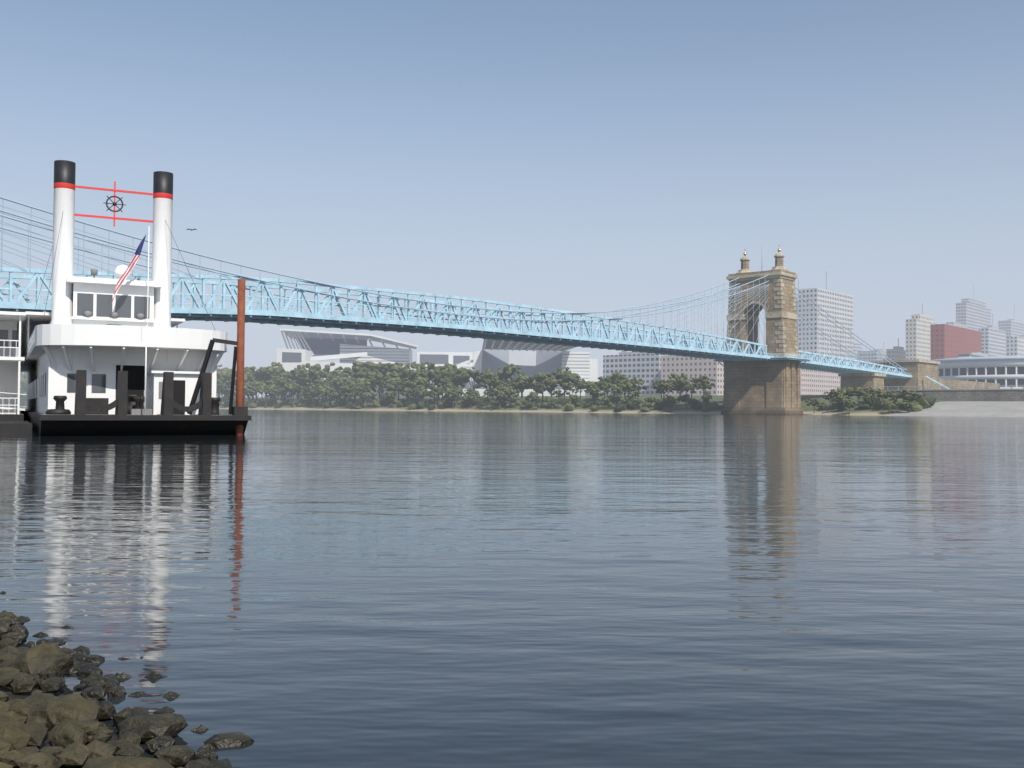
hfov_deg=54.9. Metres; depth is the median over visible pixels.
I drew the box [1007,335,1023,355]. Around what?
white office
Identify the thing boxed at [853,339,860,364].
back block
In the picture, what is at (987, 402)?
public landing wall
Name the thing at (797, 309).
building
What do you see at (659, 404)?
riverbank trees
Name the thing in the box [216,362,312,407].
riverbank trees
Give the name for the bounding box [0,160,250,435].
riverboat twin stack
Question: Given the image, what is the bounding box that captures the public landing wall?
[867,385,1023,416]
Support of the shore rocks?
on the bank ground at (8, 690)
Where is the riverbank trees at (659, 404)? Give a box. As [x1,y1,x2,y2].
[20,396,936,412]
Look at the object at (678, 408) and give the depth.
435.69 m
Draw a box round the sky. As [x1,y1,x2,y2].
[0,0,1023,396]
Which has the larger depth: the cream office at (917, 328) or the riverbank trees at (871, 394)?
the cream office at (917, 328)
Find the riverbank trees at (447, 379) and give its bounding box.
[282,361,514,408]
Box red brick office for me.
[930,312,981,359]
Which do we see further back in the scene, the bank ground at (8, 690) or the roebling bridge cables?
the roebling bridge cables
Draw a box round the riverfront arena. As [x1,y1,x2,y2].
[930,356,1023,388]
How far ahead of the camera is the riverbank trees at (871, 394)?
349.96 m
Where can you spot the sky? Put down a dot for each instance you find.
(567, 155)
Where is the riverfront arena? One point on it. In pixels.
(1005, 370)
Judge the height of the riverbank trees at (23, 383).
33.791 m
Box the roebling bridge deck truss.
[0,267,911,377]
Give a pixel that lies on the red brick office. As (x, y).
(951, 339)
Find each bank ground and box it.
[0,685,142,767]
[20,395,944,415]
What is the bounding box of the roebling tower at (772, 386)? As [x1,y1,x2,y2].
[713,248,810,414]
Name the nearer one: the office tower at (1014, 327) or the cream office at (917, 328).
the cream office at (917, 328)
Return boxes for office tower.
[979,313,1005,356]
[998,304,1023,355]
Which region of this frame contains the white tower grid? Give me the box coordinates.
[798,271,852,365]
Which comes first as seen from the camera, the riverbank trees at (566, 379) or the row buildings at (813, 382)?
the riverbank trees at (566, 379)
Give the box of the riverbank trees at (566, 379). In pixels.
[461,363,714,410]
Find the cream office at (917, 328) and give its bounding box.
[905,303,938,359]
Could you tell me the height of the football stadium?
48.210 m
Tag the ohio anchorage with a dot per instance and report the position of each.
(923, 372)
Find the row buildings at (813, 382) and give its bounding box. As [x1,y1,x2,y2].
[661,355,840,395]
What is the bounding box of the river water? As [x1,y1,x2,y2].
[0,407,1023,767]
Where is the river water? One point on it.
(374, 589)
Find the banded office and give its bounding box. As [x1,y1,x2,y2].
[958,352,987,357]
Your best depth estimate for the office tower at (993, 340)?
965.57 m
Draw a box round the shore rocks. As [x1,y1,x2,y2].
[0,591,253,767]
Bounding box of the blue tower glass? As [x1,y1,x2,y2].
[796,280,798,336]
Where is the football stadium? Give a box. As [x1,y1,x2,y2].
[276,328,597,396]
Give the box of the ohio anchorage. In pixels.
[838,359,999,389]
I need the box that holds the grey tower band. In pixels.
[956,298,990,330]
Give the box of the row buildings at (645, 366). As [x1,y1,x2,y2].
[603,351,665,395]
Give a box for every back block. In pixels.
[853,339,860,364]
[858,349,885,360]
[886,338,905,359]
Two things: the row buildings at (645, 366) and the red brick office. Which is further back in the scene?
the red brick office
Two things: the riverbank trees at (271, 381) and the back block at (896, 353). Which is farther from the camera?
the back block at (896, 353)
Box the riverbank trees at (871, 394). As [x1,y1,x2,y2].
[805,386,925,413]
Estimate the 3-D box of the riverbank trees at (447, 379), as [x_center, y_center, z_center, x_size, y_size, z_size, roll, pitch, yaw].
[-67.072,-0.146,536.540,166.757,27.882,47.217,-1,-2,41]
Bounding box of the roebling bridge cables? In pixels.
[0,196,906,373]
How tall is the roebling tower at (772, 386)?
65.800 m
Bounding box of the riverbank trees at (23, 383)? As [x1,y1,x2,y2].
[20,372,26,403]

